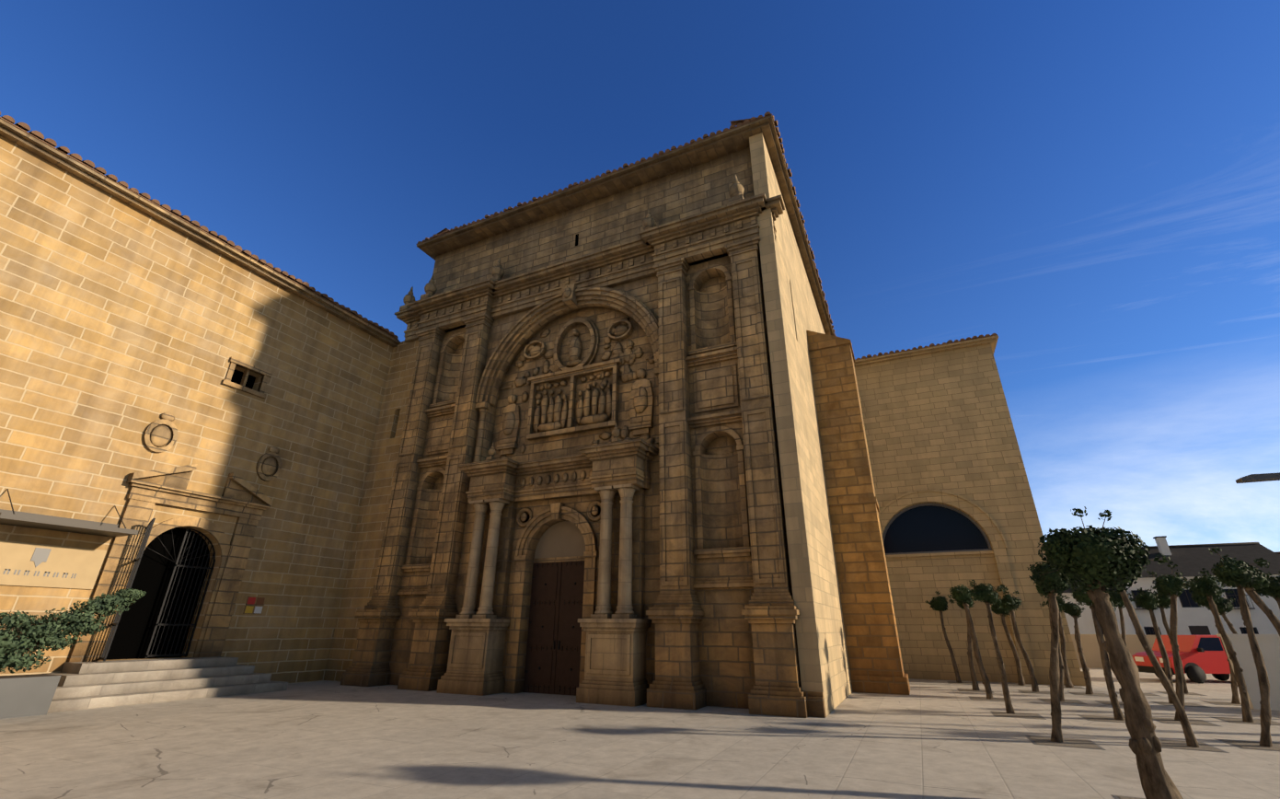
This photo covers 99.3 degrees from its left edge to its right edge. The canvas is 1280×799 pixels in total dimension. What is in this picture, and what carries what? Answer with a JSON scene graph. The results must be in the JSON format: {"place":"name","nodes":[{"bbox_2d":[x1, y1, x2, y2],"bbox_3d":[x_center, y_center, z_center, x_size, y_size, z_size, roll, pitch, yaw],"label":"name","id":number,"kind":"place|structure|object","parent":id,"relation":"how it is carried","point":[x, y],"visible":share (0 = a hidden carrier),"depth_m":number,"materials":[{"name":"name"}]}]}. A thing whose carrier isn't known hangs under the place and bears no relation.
{"place":"outdoors","nodes":[
{"label":"outdoors","id":0,"kind":"place"},
{"bbox_2d":[0,118,400,683],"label":"building","id":1,"kind":"structure","parent":0,"point":[169,371],"depth_m":17.25,"materials":[{"name":"stone"}]},
{"bbox_2d":[0,488,138,588],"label":"canopy sign","id":2,"kind":"object","parent":1,"relation":"attached to","point":[30,564],"visible":0.98,"depth_m":14.11,"materials":[{"name":"grey metal"}]},
{"bbox_2d":[99,518,215,661],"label":"iron gate","id":3,"kind":"structure","parent":1,"relation":"attached to","point":[116,621],"depth_m":16.74,"materials":[{"name":"black metal"}]},
{"bbox_2d":[0,111,399,340],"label":"building roof","id":4,"kind":"structure","parent":1,"relation":"attached to","point":[40,136],"depth_m":18.12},
{"bbox_2d":[242,596,265,613],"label":"info signs","id":5,"kind":"object","parent":1,"relation":"attached to","point":[254,605],"visible":1,"depth_m":18.45,"materials":[{"name":"plastic"}]},
{"bbox_2d":[324,132,852,715],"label":"church","id":6,"kind":"structure","parent":0,"point":[549,644],"depth_m":19.16,"materials":[{"name":"stone"}]},
{"bbox_2d":[340,174,826,717],"bbox_3d":[-3.253,1.076,19.486,17.940,16.848,1.920,-10,-25,23],"label":"carved stone portal","id":7,"kind":"object","parent":6,"relation":"attached to","point":[455,651],"visible":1,"depth_m":18.25,"materials":[{"name":"brown stone"}]},
{"bbox_2d":[415,111,835,335],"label":"roof","id":8,"kind":"structure","parent":6,"relation":"attached to","point":[733,138],"depth_m":22.76,"materials":[{"name":"brown stone"}]},
{"bbox_2d":[0,667,1279,798],"bbox_3d":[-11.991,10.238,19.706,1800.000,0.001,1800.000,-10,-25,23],"label":"ground","id":9,"kind":"structure","parent":0,"point":[923,739],"depth_m":9.11,"materials":[{"name":"beige stone"}]},
{"bbox_2d":[0,673,60,718],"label":"planter","id":10,"kind":"object","parent":9,"relation":"on","point":[26,695],"visible":1,"depth_m":11.97,"materials":[{"name":"grey concrete"}]},
{"bbox_2d":[0,588,146,673],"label":"planter shrub","id":11,"kind":"object","parent":10,"relation":"in","point":[51,633],"visible":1,"depth_m":12.56,"materials":[{"name":"green plant"}]},
{"bbox_2d":[44,656,288,713],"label":"door steps","id":12,"kind":"structure","parent":9,"relation":"on","point":[92,685],"depth_m":14.58,"materials":[{"name":"stone"}]},
{"bbox_2d":[806,329,910,694],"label":"buttress","id":13,"kind":"structure","parent":9,"relation":"on","point":[875,660],"depth_m":19.59,"materials":[{"name":"stone"}]},
{"bbox_2d":[946,680,1279,798],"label":"tree pits","id":14,"kind":"object","parent":9,"relation":"on","point":[1091,744],"visible":0.6,"depth_m":12.41,"materials":[{"name":"grey soil"}]},
{"bbox_2d":[924,590,961,682],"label":"tree","id":15,"kind":"object","parent":14,"relation":"on","point":[939,604],"visible":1,"depth_m":22.44,"materials":[{"name":"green plant"}]},
{"bbox_2d":[948,595,980,690],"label":"tree","id":16,"kind":"object","parent":14,"relation":"on","point":[974,684],"visible":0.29,"depth_m":19.00,"materials":[{"name":"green plant"}]},
{"bbox_2d":[947,584,993,699],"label":"tree","id":17,"kind":"object","parent":14,"relation":"on","point":[959,594],"visible":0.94,"depth_m":17.08,"materials":[{"name":"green plant"}]},
{"bbox_2d":[964,579,1014,714],"bbox_3d":[9.050,6.139,13.621,0.853,3.148,0.902,12,-25,-26],"label":"tree","id":18,"kind":"object","parent":14,"relation":"on","point":[986,594],"visible":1,"depth_m":13.96,"materials":[{"name":"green plant"}]},
{"bbox_2d":[991,594,1025,685],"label":"tree","id":19,"kind":"object","parent":14,"relation":"on","point":[997,609],"visible":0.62,"depth_m":20.89,"materials":[{"name":"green plant"}]},
{"bbox_2d":[998,588,1039,691],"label":"tree","id":20,"kind":"object","parent":14,"relation":"on","point":[1010,603],"visible":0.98,"depth_m":19.07,"materials":[{"name":"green plant"}]},
{"bbox_2d":[1026,561,1070,742],"bbox_3d":[8.005,4.636,10.301,0.862,3.326,1.179,8,-24,-18],"label":"tree","id":21,"kind":"object","parent":14,"relation":"on","point":[1052,584],"visible":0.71,"depth_m":10.29,"materials":[{"name":"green plant"}]},
{"bbox_2d":[1035,581,1064,701],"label":"tree","id":22,"kind":"object","parent":14,"relation":"on","point":[1061,677],"visible":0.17,"depth_m":16.29,"materials":[{"name":"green plant"}]},
{"bbox_2d":[1039,594,1074,687],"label":"tree","id":23,"kind":"object","parent":14,"relation":"on","point":[1066,674],"visible":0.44,"depth_m":20.33,"materials":[{"name":"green plant"}]},
{"bbox_2d":[1059,600,1093,694],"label":"tree","id":24,"kind":"object","parent":14,"relation":"on","point":[1074,610],"visible":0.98,"depth_m":18.50,"materials":[{"name":"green plant"}]},
{"bbox_2d":[1068,584,1125,720],"bbox_3d":[11.336,5.974,13.215,1.104,3.172,0.767,1,-23,-1],"label":"tree","id":25,"kind":"object","parent":14,"relation":"on","point":[1078,595],"visible":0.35,"depth_m":13.14,"materials":[{"name":"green plant"}]},
{"bbox_2d":[1028,506,1183,798],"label":"tree","id":26,"kind":"object","parent":14,"relation":"on","point":[1098,561],"visible":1,"depth_m":6.92,"materials":[{"name":"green plant"}]},
{"bbox_2d":[1109,597,1122,611],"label":"tree","id":27,"kind":"object","parent":14,"relation":"on","point":[1112,604],"visible":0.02,"depth_m":16.07,"materials":[{"name":"green plant"}]},
{"bbox_2d":[1107,587,1139,645],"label":"tree","id":28,"kind":"object","parent":14,"relation":"on","point":[1121,607],"visible":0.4,"depth_m":18.67,"materials":[{"name":"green plant"}]},
{"bbox_2d":[1129,587,1174,703],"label":"tree","id":29,"kind":"object","parent":14,"relation":"on","point":[1147,599],"visible":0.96,"depth_m":16.56,"materials":[{"name":"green plant"}]},
{"bbox_2d":[1119,565,1199,747],"bbox_3d":[9.569,4.618,10.330,0.783,3.406,0.617,10,-25,-22],"label":"tree","id":30,"kind":"object","parent":14,"relation":"on","point":[1187,729],"visible":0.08,"depth_m":10.02,"materials":[{"name":"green plant"}]},
{"bbox_2d":[1145,586,1188,693],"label":"tree","id":31,"kind":"object","parent":14,"relation":"on","point":[1164,603],"visible":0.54,"depth_m":19.11,"materials":[{"name":"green plant"}]},
{"bbox_2d":[1146,563,1197,720],"bbox_3d":[12.762,5.668,12.816,1.085,3.447,0.934,-10,-25,23],"label":"tree","id":32,"kind":"object","parent":14,"relation":"on","point":[1167,585],"visible":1,"depth_m":13.00,"materials":[{"name":"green plant"}]},
{"bbox_2d":[1190,576,1240,703],"bbox_3d":[17.569,7.121,16.273,0.984,3.520,0.886,-10,-25,23],"label":"tree","id":33,"kind":"object","parent":14,"relation":"on","point":[1201,600],"visible":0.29,"depth_m":16.33,"materials":[{"name":"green plant"}]},
{"bbox_2d":[1198,597,1237,634],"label":"tree","id":34,"kind":"object","parent":14,"relation":"on","point":[1224,605],"visible":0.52,"depth_m":17.46,"materials":[{"name":"green plant"}]},
{"bbox_2d":[1186,567,1253,722],"bbox_3d":[13.863,5.727,12.856,0.655,3.385,0.975,-10,-25,23],"label":"tree","id":35,"kind":"object","parent":14,"relation":"on","point":[1208,587],"visible":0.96,"depth_m":13.03,"materials":[{"name":"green plant"}]},
{"bbox_2d":[1208,546,1272,747],"bbox_3d":[11.708,4.566,10.279,0.907,3.494,0.852,8,-24,-17],"label":"tree","id":36,"kind":"object","parent":14,"relation":"on","point":[1232,572],"visible":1,"depth_m":10.46,"materials":[{"name":"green plant"}]},
{"bbox_2d":[1211,553,1279,635],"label":"tree","id":37,"kind":"object","parent":14,"relation":"on","point":[1260,578],"visible":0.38,"depth_m":11.28,"materials":[{"name":"green plant"}]},
{"bbox_2d":[1254,570,1279,608],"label":"tree","id":38,"kind":"object","parent":14,"relation":"on","point":[1273,590],"visible":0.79,"depth_m":13.42,"materials":[{"name":"green plant"}]},
{"bbox_2d":[1132,634,1230,683],"bbox_3d":[23.720,10.964,23.080,4.300,1.792,2.150,1,-23,-2],"label":"red van","id":39,"kind":"object","parent":9,"relation":"on","point":[1201,656],"visible":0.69,"depth_m":22.39,"materials":[{"name":"red metal"}]},
{"bbox_2d":[1235,472,1279,483],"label":"street lamp","id":40,"kind":"object","parent":9,"relation":"on","point":[1262,477],"visible":1,"depth_m":13.15,"materials":[{"name":"grey metal"}]},
{"bbox_2d":[0,0,1279,552],"label":"sky","id":41,"kind":"structure","parent":0,"point":[1091,187],"materials":[{"name":"blue"}]},
{"bbox_2d":[853,333,1085,686],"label":"building","id":42,"kind":"structure","parent":0,"point":[954,498],"depth_m":24.44,"materials":[{"name":"stone"}]},
{"bbox_2d":[1060,571,1134,634],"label":"house","id":43,"kind":"structure","parent":0,"point":[1085,622],"depth_m":46.66,"materials":[{"name":"paint"}]},
{"bbox_2d":[1070,634,1155,668],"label":"sand wall","id":44,"kind":"structure","parent":0,"point":[1090,648],"depth_m":30.89,"materials":[{"name":"beige paint"}]},
{"bbox_2d":[1126,535,1279,634],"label":"house","id":45,"kind":"structure","parent":0,"point":[1193,616],"depth_m":45.65,"materials":[{"name":"paint"}]},
{"bbox_2d":[1216,633,1279,710],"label":"parapet wall","id":46,"kind":"structure","parent":0,"point":[1269,645],"depth_m":14.83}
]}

